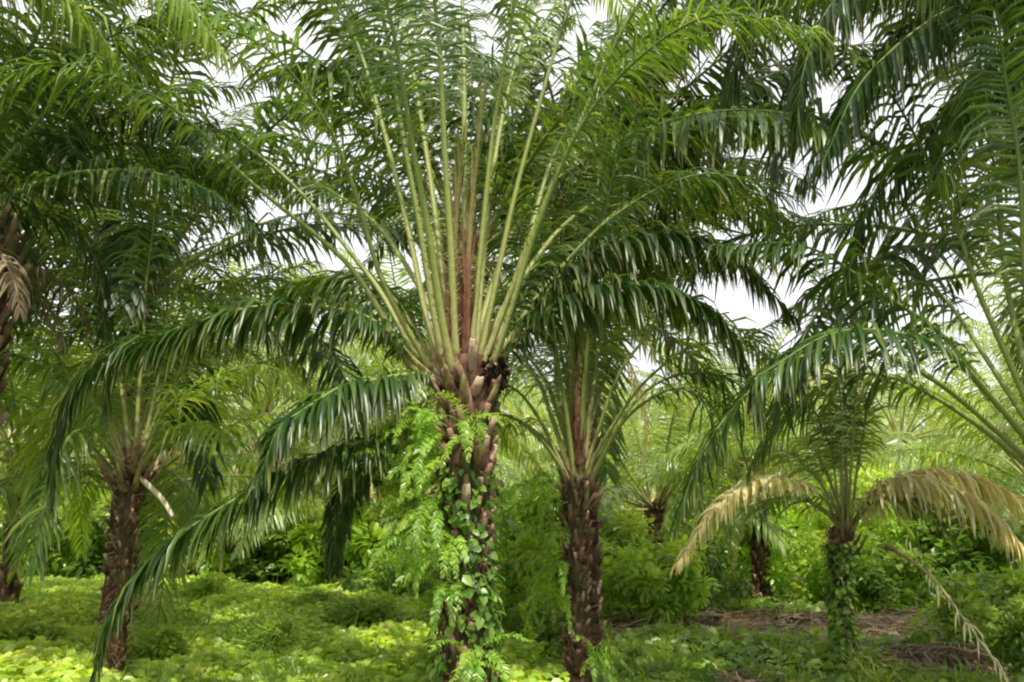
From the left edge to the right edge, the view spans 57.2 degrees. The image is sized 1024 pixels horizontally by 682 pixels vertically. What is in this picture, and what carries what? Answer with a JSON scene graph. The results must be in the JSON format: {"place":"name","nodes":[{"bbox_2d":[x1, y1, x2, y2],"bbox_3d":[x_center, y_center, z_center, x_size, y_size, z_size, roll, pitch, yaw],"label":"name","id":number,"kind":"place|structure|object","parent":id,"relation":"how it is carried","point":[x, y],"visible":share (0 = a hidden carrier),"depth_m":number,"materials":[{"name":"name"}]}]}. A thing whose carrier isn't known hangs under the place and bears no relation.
{"place":"outdoors","nodes":[
{"label":"outdoors","id":0,"kind":"place"},
{"bbox_2d":[0,0,1023,504],"label":"sky","id":1,"kind":"structure","parent":0,"point":[738,304],"materials":[{"name":"white"}]},
{"bbox_2d":[197,516,1022,681],"bbox_3d":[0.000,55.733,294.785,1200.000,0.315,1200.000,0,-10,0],"label":"ground","id":2,"kind":"structure","parent":0,"point":[764,660],"depth_m":16.84,"materials":[{"name":"brown soil"}]},
{"bbox_2d":[0,508,66,561],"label":"bush","id":3,"kind":"object","parent":2,"relation":"on","point":[2,520],"visible":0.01,"depth_m":31.84,"materials":[{"name":"green plant"}]},
{"bbox_2d":[0,492,72,559],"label":"bush","id":4,"kind":"object","parent":2,"relation":"on","point":[1,540],"visible":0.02,"depth_m":32.52,"materials":[{"name":"green plant"}]},
{"bbox_2d":[0,329,89,470],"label":"oil palm","id":5,"kind":"object","parent":2,"relation":"on","point":[9,431],"depth_m":39.98,"materials":[{"name":"green plant"}]},
{"bbox_2d":[2,399,110,489],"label":"oil palm","id":6,"kind":"object","parent":2,"relation":"on","point":[72,451],"depth_m":46.14,"materials":[{"name":"green plant"}]},
{"bbox_2d":[0,514,140,577],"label":"bush","id":7,"kind":"object","parent":2,"relation":"on","point":[57,562],"visible":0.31,"depth_m":25.53,"materials":[{"name":"green plant"}]},
{"bbox_2d":[81,483,107,510],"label":"bush","id":8,"kind":"object","parent":2,"relation":"on","point":[100,491],"visible":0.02,"depth_m":39.58,"materials":[{"name":"green plant"}]},
{"bbox_2d":[30,491,195,585],"bbox_3d":[-10.861,5.592,26.066,4.560,3.044,3.782,8,-13,-38],"label":"bush","id":9,"kind":"object","parent":2,"relation":"on","point":[98,542],"visible":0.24,"depth_m":24.96,"materials":[{"name":"green plant"}]},
{"bbox_2d":[0,304,236,605],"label":"oil palm","id":10,"kind":"object","parent":2,"relation":"on","point":[10,580],"visible":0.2,"depth_m":19.31,"materials":[{"name":"green plant"}]},
{"bbox_2d":[0,285,290,516],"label":"oil palm","id":11,"kind":"object","parent":2,"relation":"on","point":[235,409],"visible":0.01,"depth_m":28.95,"materials":[{"name":"green plant"}]},
{"bbox_2d":[0,0,310,512],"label":"oil palm","id":12,"kind":"object","parent":2,"relation":"on","point":[62,155],"visible":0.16,"depth_m":12.97,"materials":[{"name":"green plant"}]},
{"bbox_2d":[0,0,313,437],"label":"oil palm","id":13,"kind":"object","parent":2,"relation":"on","point":[17,267],"visible":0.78,"depth_m":10.57,"materials":[{"name":"green plant"}]},
{"bbox_2d":[0,118,325,672],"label":"oil palm","id":14,"kind":"object","parent":2,"relation":"on","point":[132,454],"visible":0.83,"depth_m":10.99,"materials":[{"name":"green plant"}]},
{"bbox_2d":[103,462,225,554],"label":"bush","id":15,"kind":"object","parent":2,"relation":"on","point":[216,501],"visible":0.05,"depth_m":29.55,"materials":[{"name":"green plant"}]},
{"bbox_2d":[0,271,347,634],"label":"oil palm","id":16,"kind":"object","parent":2,"relation":"on","point":[175,496],"visible":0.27,"depth_m":16.32,"materials":[{"name":"green plant"}]},
{"bbox_2d":[0,0,379,127],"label":"oil palm","id":17,"kind":"object","parent":2,"relation":"on","point":[208,37],"visible":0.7,"depth_m":9.50,"materials":[{"name":"green plant"}]},
{"bbox_2d":[71,341,325,496],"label":"oil palm","id":18,"kind":"object","parent":2,"relation":"on","point":[247,402],"visible":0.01,"depth_m":36.72,"materials":[{"name":"green plant"}]},
{"bbox_2d":[149,511,262,579],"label":"bush","id":19,"kind":"object","parent":2,"relation":"on","point":[226,572],"visible":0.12,"depth_m":26.17,"materials":[{"name":"green plant"}]},
{"bbox_2d":[0,0,446,624],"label":"oil palm","id":20,"kind":"object","parent":2,"relation":"on","point":[280,242],"visible":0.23,"depth_m":15.65,"materials":[{"name":"green plant"}]},
{"bbox_2d":[106,239,394,581],"bbox_3d":[-8.224,2.438,29.157,10.436,10.156,10.804,1,-10,-6],"label":"oil palm","id":21,"kind":"object","parent":2,"relation":"on","point":[268,408],"visible":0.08,"depth_m":28.03,"materials":[{"name":"green plant"}]},
{"bbox_2d":[176,512,378,581],"bbox_3d":[-7.551,6.419,29.282,6.578,2.395,6.965,5,-11,-26],"label":"bush","id":22,"kind":"object","parent":2,"relation":"on","point":[248,542],"visible":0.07,"depth_m":27.02,"materials":[{"name":"green plant"}]},
{"bbox_2d":[0,571,569,681],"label":"ground cover","id":23,"kind":"object","parent":2,"relation":"on","point":[22,657],"visible":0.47,"depth_m":12.00,"materials":[{"name":"green plant"}]},
{"bbox_2d":[0,613,58,641],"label":"weed clump","id":24,"kind":"object","parent":23,"relation":"on","point":[14,630],"visible":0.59,"depth_m":12.28,"materials":[{"name":"green plant"}]},
{"bbox_2d":[126,623,203,666],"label":"weed clump","id":25,"kind":"object","parent":23,"relation":"on","point":[155,643],"visible":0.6,"depth_m":11.57,"materials":[{"name":"green plant"}]},
{"bbox_2d":[173,572,230,597],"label":"weed clump","id":26,"kind":"object","parent":23,"relation":"on","point":[204,584],"visible":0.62,"depth_m":19.53,"materials":[{"name":"green plant"}]},
{"bbox_2d":[229,616,317,660],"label":"weed clump","id":27,"kind":"object","parent":23,"relation":"on","point":[272,630],"visible":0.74,"depth_m":12.18,"materials":[{"name":"green plant"}]},
{"bbox_2d":[279,588,347,605],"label":"weed clump","id":28,"kind":"object","parent":23,"relation":"on","point":[321,595],"visible":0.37,"depth_m":18.06,"materials":[{"name":"green plant"}]},
{"bbox_2d":[308,596,435,629],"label":"weed clump","id":29,"kind":"object","parent":23,"relation":"on","point":[371,614],"visible":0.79,"depth_m":14.28,"materials":[{"name":"green plant"}]},
{"bbox_2d":[350,591,406,621],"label":"weed clump","id":30,"kind":"object","parent":23,"relation":"on","point":[382,597],"visible":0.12,"depth_m":15.99,"materials":[{"name":"green plant"}]},
{"bbox_2d":[220,366,349,503],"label":"oil palm","id":31,"kind":"object","parent":2,"relation":"on","point":[289,401],"visible":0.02,"depth_m":46.90,"materials":[{"name":"green plant"}]},
{"bbox_2d":[223,523,359,584],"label":"bush","id":32,"kind":"object","parent":2,"relation":"on","point":[278,543],"visible":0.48,"depth_m":25.91,"materials":[{"name":"green plant"}]},
{"bbox_2d":[311,516,379,582],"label":"bush","id":33,"kind":"object","parent":2,"relation":"on","point":[349,561],"visible":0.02,"depth_m":27.98,"materials":[{"name":"green plant"}]},
{"bbox_2d":[194,363,506,579],"bbox_3d":[-4.939,4.384,27.536,8.653,6.973,9.074,4,-11,-22],"label":"oil palm","id":34,"kind":"object","parent":2,"relation":"on","point":[279,519],"visible":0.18,"depth_m":25.70,"materials":[{"name":"green plant"}]},
{"bbox_2d":[276,494,431,586],"bbox_3d":[-4.106,5.550,25.334,4.380,2.933,3.684,-8,-13,37],"label":"bush","id":35,"kind":"object","parent":2,"relation":"on","point":[364,536],"visible":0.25,"depth_m":24.66,"materials":[{"name":"green plant"}]},
{"bbox_2d":[331,550,441,603],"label":"bush","id":36,"kind":"object","parent":2,"relation":"on","point":[381,582],"visible":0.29,"depth_m":19.18,"materials":[{"name":"green plant"}]},
{"bbox_2d":[213,234,561,565],"bbox_3d":[-3.287,1.789,25.887,10.424,10.357,9.644,3,-11,-14],"label":"oil palm","id":37,"kind":"object","parent":2,"relation":"on","point":[377,358],"visible":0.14,"depth_m":25.13,"materials":[{"name":"green plant"}]},
{"bbox_2d":[372,644,434,677],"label":"fern","id":38,"kind":"object","parent":2,"relation":"on","point":[400,660],"visible":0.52,"depth_m":10.94,"materials":[{"name":"green plant"}]},
{"bbox_2d":[259,258,557,509],"bbox_3d":[-3.502,2.752,30.363,9.148,10.269,10.414,-3,-11,18],"label":"oil palm","id":39,"kind":"object","parent":2,"relation":"on","point":[419,393],"visible":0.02,"depth_m":29.02,"materials":[{"name":"green plant"}]},
{"bbox_2d":[0,0,839,681],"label":"oil palm","id":40,"kind":"object","parent":2,"relation":"on","point":[464,356],"visible":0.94,"depth_m":9.19,"materials":[{"name":"green plant"}]},
{"bbox_2d":[347,441,432,556],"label":"fern","id":41,"kind":"object","parent":40,"relation":"attached to","point":[391,475],"visible":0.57,"depth_m":8.88,"materials":[{"name":"green plant"}]},
{"bbox_2d":[356,502,431,598],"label":"fern","id":42,"kind":"object","parent":40,"relation":"attached to","point":[387,541],"visible":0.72,"depth_m":8.62,"materials":[{"name":"green plant"}]},
{"bbox_2d":[351,396,445,497],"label":"fern","id":43,"kind":"object","parent":40,"relation":"attached to","point":[428,429],"visible":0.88,"depth_m":8.69,"materials":[{"name":"green plant"}]},
{"bbox_2d":[367,485,443,579],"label":"fern","id":44,"kind":"object","parent":40,"relation":"attached to","point":[434,517],"visible":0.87,"depth_m":8.48,"materials":[{"name":"green plant"}]},
{"bbox_2d":[366,431,444,517],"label":"fern","id":45,"kind":"object","parent":40,"relation":"attached to","point":[430,460],"visible":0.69,"depth_m":8.78,"materials":[{"name":"green plant"}]},
{"bbox_2d":[392,539,462,638],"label":"fern","id":46,"kind":"object","parent":40,"relation":"attached to","point":[441,588],"visible":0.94,"depth_m":8.54,"materials":[{"name":"green plant"}]},
{"bbox_2d":[396,526,468,598],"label":"fern","id":47,"kind":"object","parent":40,"relation":"attached to","point":[427,557],"visible":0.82,"depth_m":8.49,"materials":[{"name":"green plant"}]},
{"bbox_2d":[422,467,508,681],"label":"climbing vine","id":48,"kind":"object","parent":40,"relation":"attached to","point":[491,591],"visible":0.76,"depth_m":8.83,"materials":[{"name":"green plant"}]},
{"bbox_2d":[413,390,521,474],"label":"fern","id":49,"kind":"object","parent":40,"relation":"attached to","point":[467,430],"visible":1,"depth_m":8.76,"materials":[{"name":"green plant"}]},
{"bbox_2d":[427,631,531,681],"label":"fern","id":50,"kind":"object","parent":40,"relation":"attached to","point":[475,666],"visible":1,"depth_m":8.36,"materials":[{"name":"green plant"}]},
{"bbox_2d":[387,495,532,579],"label":"bush","id":51,"kind":"object","parent":2,"relation":"on","point":[503,542],"visible":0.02,"depth_m":24.73,"materials":[{"name":"green plant"}]},
{"bbox_2d":[363,391,559,515],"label":"oil palm","id":52,"kind":"object","parent":2,"relation":"on","point":[508,476],"visible":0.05,"depth_m":35.36,"materials":[{"name":"green plant"}]},
{"bbox_2d":[389,397,533,493],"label":"oil palm","id":53,"kind":"object","parent":2,"relation":"on","point":[505,459],"visible":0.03,"depth_m":46.37,"materials":[{"name":"green plant"}]},
{"bbox_2d":[108,0,866,628],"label":"oil palm","id":54,"kind":"object","parent":2,"relation":"on","point":[682,130],"visible":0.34,"depth_m":12.50,"materials":[{"name":"green plant"}]},
{"bbox_2d":[434,523,555,636],"bbox_3d":[-0.203,3.861,14.469,1.934,2.226,2.253,0,-10,1],"label":"bush","id":55,"kind":"object","parent":2,"relation":"on","point":[515,591],"visible":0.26,"depth_m":14.43,"materials":[{"name":"green plant"}]},
{"bbox_2d":[0,365,1022,536],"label":"wood","id":56,"kind":"object","parent":2,"relation":"on","point":[927,462],"depth_m":64.06,"materials":[{"name":"green plant"}]},
{"bbox_2d":[0,556,1023,681],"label":"undergrowth","id":57,"kind":"object","parent":2,"relation":"on","point":[752,650],"visible":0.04,"depth_m":13.49,"materials":[{"name":"green plant"}]},
{"bbox_2d":[574,635,633,681],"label":"fern","id":58,"kind":"object","parent":57,"relation":"on","point":[602,664],"visible":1,"depth_m":9.94,"materials":[{"name":"green plant"}]},
{"bbox_2d":[495,595,529,637],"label":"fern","id":59,"kind":"object","parent":2,"relation":"on","point":[524,602],"visible":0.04,"depth_m":12.96,"materials":[{"name":"green plant"}]},
{"bbox_2d":[491,475,560,559],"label":"bush","id":60,"kind":"object","parent":2,"relation":"on","point":[510,538],"visible":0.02,"depth_m":37.26,"materials":[{"name":"green plant"}]},
{"bbox_2d":[493,590,564,661],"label":"bush","id":61,"kind":"object","parent":2,"relation":"on","point":[550,632],"visible":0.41,"depth_m":12.27,"materials":[{"name":"green plant"}]},
{"bbox_2d":[502,603,563,665],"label":"fern","id":62,"kind":"object","parent":2,"relation":"on","point":[528,653],"visible":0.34,"depth_m":11.13,"materials":[{"name":"green plant"}]},
{"bbox_2d":[493,477,648,586],"bbox_3d":[1.295,5.081,24.393,5.272,3.234,5.583,-1,-10,3],"label":"bush","id":63,"kind":"object","parent":2,"relation":"on","point":[532,508],"visible":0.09,"depth_m":24.35,"materials":[{"name":"green plant"}]},
{"bbox_2d":[322,20,829,617],"bbox_3d":[1.468,-0.087,18.806,11.016,11.534,9.070,-1,-10,4],"label":"oil palm","id":64,"kind":"object","parent":2,"relation":"on","point":[614,450],"visible":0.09,"depth_m":17.86,"materials":[{"name":"green plant"}]},
{"bbox_2d":[554,499,632,555],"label":"bush","id":65,"kind":"object","parent":2,"relation":"on","point":[626,504],"visible":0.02,"depth_m":31.10,"materials":[{"name":"green plant"}]},
{"bbox_2d":[398,86,795,681],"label":"oil palm","id":66,"kind":"object","parent":2,"relation":"on","point":[577,463],"visible":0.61,"depth_m":10.62,"materials":[{"name":"green plant"}]},
{"bbox_2d":[501,467,560,539],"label":"fern","id":67,"kind":"object","parent":66,"relation":"attached to","point":[541,483],"visible":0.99,"depth_m":10.40,"materials":[{"name":"green plant"}]},
{"bbox_2d":[514,527,569,625],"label":"fern","id":68,"kind":"object","parent":66,"relation":"attached to","point":[559,566],"visible":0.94,"depth_m":10.27,"materials":[{"name":"green plant"}]},
{"bbox_2d":[514,514,569,561],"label":"fern","id":69,"kind":"object","parent":66,"relation":"attached to","point":[533,521],"visible":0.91,"depth_m":10.29,"materials":[{"name":"green plant"}]},
{"bbox_2d":[524,571,572,635],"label":"fern","id":70,"kind":"object","parent":66,"relation":"attached to","point":[556,595],"visible":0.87,"depth_m":10.11,"materials":[{"name":"green plant"}]},
{"bbox_2d":[265,0,930,656],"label":"oil palm","id":71,"kind":"object","parent":2,"relation":"on","point":[779,78],"visible":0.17,"depth_m":14.41,"materials":[{"name":"green plant"}]},
{"bbox_2d":[531,505,665,602],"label":"bush","id":72,"kind":"object","parent":2,"relation":"on","point":[620,532],"visible":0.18,"depth_m":21.17,"materials":[{"name":"green plant"}]},
{"bbox_2d":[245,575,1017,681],"bbox_3d":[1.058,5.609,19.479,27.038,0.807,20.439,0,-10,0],"label":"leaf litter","id":73,"kind":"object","parent":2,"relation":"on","point":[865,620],"visible":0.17,"depth_m":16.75,"materials":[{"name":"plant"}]},
{"bbox_2d":[618,508,647,534],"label":"bush","id":74,"kind":"object","parent":2,"relation":"on","point":[645,523],"visible":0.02,"depth_m":43.06,"materials":[{"name":"green plant"}]},
{"bbox_2d":[552,381,728,537],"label":"oil palm","id":75,"kind":"object","parent":2,"relation":"on","point":[634,425],"visible":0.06,"depth_m":47.36,"materials":[{"name":"green plant"}]},
{"bbox_2d":[599,532,721,627],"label":"bush","id":76,"kind":"object","parent":2,"relation":"on","point":[635,571],"visible":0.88,"depth_m":17.50,"materials":[{"name":"green plant"}]},
{"bbox_2d":[495,347,826,595],"bbox_3d":[3.377,3.672,25.050,8.489,7.053,8.775,0,-10,0],"label":"oil palm","id":77,"kind":"object","parent":2,"relation":"on","point":[656,509],"visible":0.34,"depth_m":24.63,"materials":[{"name":"green plant"}]},
{"bbox_2d":[604,607,765,625],"bbox_3d":[2.846,5.543,18.681,3.352,0.582,3.249,8,-13,-37],"label":"frond heap","id":78,"kind":"object","parent":2,"relation":"on","point":[716,617],"visible":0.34,"depth_m":18.24,"materials":[{"name":"brown plant"}]},
{"bbox_2d":[648,521,756,613],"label":"bush","id":79,"kind":"object","parent":2,"relation":"on","point":[713,560],"visible":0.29,"depth_m":20.52,"materials":[{"name":"green plant"}]},
{"bbox_2d":[625,334,816,508],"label":"oil palm","id":80,"kind":"object","parent":2,"relation":"on","point":[653,380],"visible":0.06,"depth_m":37.16,"materials":[{"name":"green plant"}]},
{"bbox_2d":[606,316,889,578],"bbox_3d":[6.417,3.308,28.987,9.988,8.499,9.089,-8,-13,36],"label":"oil palm","id":81,"kind":"object","parent":2,"relation":"on","point":[660,415],"visible":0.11,"depth_m":28.72,"materials":[{"name":"green plant"}]},
{"bbox_2d":[609,358,918,601],"bbox_3d":[5.673,3.325,22.878,6.757,6.270,6.339,5,-11,-23],"label":"oil palm","id":82,"kind":"object","parent":2,"relation":"on","point":[759,553],"visible":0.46,"depth_m":22.29,"materials":[{"name":"green plant"}]},
{"bbox_2d":[678,479,855,593],"bbox_3d":[7.546,5.441,26.340,5.966,3.240,4.985,-1,-10,8],"label":"bush","id":83,"kind":"object","parent":2,"relation":"on","point":[744,557],"visible":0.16,"depth_m":25.23,"materials":[{"name":"green plant"}]},
{"bbox_2d":[746,606,825,632],"bbox_3d":[5.320,5.448,17.933,1.632,0.531,2.787,-4,-11,19],"label":"frond heap","id":84,"kind":"object","parent":2,"relation":"on","point":[791,618],"visible":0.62,"depth_m":17.69,"materials":[{"name":"brown plant"}]},
{"bbox_2d":[785,499,822,535],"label":"bush","id":85,"kind":"object","parent":2,"relation":"on","point":[796,527],"visible":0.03,"depth_m":45.90,"materials":[{"name":"green plant"}]},
{"bbox_2d":[597,4,1023,440],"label":"oil palm","id":86,"kind":"object","parent":2,"relation":"on","point":[875,148],"visible":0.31,"depth_m":15.02,"materials":[{"name":"green plant"}]},
{"bbox_2d":[634,0,1023,315],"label":"oil palm","id":87,"kind":"object","parent":2,"relation":"on","point":[924,36],"visible":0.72,"depth_m":9.42,"materials":[{"name":"green plant"}]},
{"bbox_2d":[763,523,916,611],"bbox_3d":[7.495,5.065,21.210,2.659,2.118,3.182,3,-11,-17],"label":"bush","id":88,"kind":"object","parent":2,"relation":"on","point":[814,576],"visible":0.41,"depth_m":21.18,"materials":[{"name":"green plant"}]},
{"bbox_2d":[667,0,1023,547],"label":"oil palm","id":89,"kind":"object","parent":2,"relation":"on","point":[1009,445],"visible":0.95,"depth_m":8.78,"materials":[{"name":"green plant"}]},
{"bbox_2d":[670,262,1023,663],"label":"oil palm","id":90,"kind":"object","parent":2,"relation":"on","point":[905,491],"visible":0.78,"depth_m":13.21,"materials":[{"name":"green plant"}]},
{"bbox_2d":[822,543,860,662],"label":"climbing vine","id":91,"kind":"object","parent":90,"relation":"attached to","point":[834,611],"visible":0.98,"depth_m":13.05,"materials":[{"name":"green plant"}]},
{"bbox_2d":[761,382,935,485],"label":"oil palm","id":92,"kind":"object","parent":2,"relation":"on","point":[879,411],"visible":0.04,"depth_m":47.67,"materials":[{"name":"green plant"}]},
{"bbox_2d":[777,456,928,572],"bbox_3d":[10.787,5.439,28.495,4.265,4.213,5.104,7,-12,-32],"label":"bush","id":93,"kind":"object","parent":2,"relation":"on","point":[866,480],"visible":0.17,"depth_m":27.88,"materials":[{"name":"green plant"}]},
{"bbox_2d":[851,546,947,611],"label":"bush","id":94,"kind":"object","parent":2,"relation":"on","point":[875,580],"visible":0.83,"depth_m":20.22,"materials":[{"name":"green plant"}]},
{"bbox_2d":[781,302,1023,547],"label":"oil palm","id":95,"kind":"object","parent":2,"relation":"on","point":[900,439],"visible":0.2,"depth_m":37.76,"materials":[{"name":"green plant"}]},
{"bbox_2d":[833,307,1023,574],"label":"oil palm","id":96,"kind":"object","parent":2,"relation":"on","point":[1014,472],"visible":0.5,"depth_m":23.92,"materials":[{"name":"green plant"}]},
{"bbox_2d":[860,489,1023,588],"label":"bush","id":97,"kind":"object","parent":2,"relation":"on","point":[969,557],"visible":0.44,"depth_m":23.53,"materials":[{"name":"green plant"}]},
{"bbox_2d":[877,641,1007,674],"bbox_3d":[6.425,4.666,13.581,1.921,0.589,2.430,5,-11,-25],"label":"frond heap","id":98,"kind":"object","parent":2,"relation":"on","point":[971,654],"visible":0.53,"depth_m":13.52,"materials":[{"name":"brown plant"}]},
{"bbox_2d":[885,543,1009,681],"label":"fallen frond","id":99,"kind":"object","parent":2,"relation":"on","point":[889,546],"visible":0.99,"depth_m":11.29,"materials":[{"name":"brown plant"}]},
{"bbox_2d":[882,462,1023,576],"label":"bush","id":100,"kind":"object","parent":2,"relation":"on","point":[1021,565],"visible":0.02,"depth_m":29.82,"materials":[{"name":"green plant"}]},
{"bbox_2d":[899,561,1023,648],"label":"bush","id":101,"kind":"object","parent":2,"relation":"on","point":[1015,585],"visible":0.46,"depth_m":15.08,"materials":[{"name":"green plant"}]},
{"bbox_2d":[920,250,1020,466],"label":"oil palm","id":102,"kind":"object","parent":2,"relation":"on","point":[982,339],"visible":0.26,"depth_m":30.59,"materials":[{"name":"green plant"}]},
{"bbox_2d":[944,354,1023,478],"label":"oil palm","id":103,"kind":"object","parent":2,"relation":"on","point":[985,368],"visible":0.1,"depth_m":46.47,"materials":[{"name":"green plant"}]},
{"bbox_2d":[947,591,1023,676],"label":"bush","id":104,"kind":"object","parent":2,"relation":"on","point":[1012,657],"visible":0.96,"depth_m":12.06,"materials":[{"name":"green plant"}]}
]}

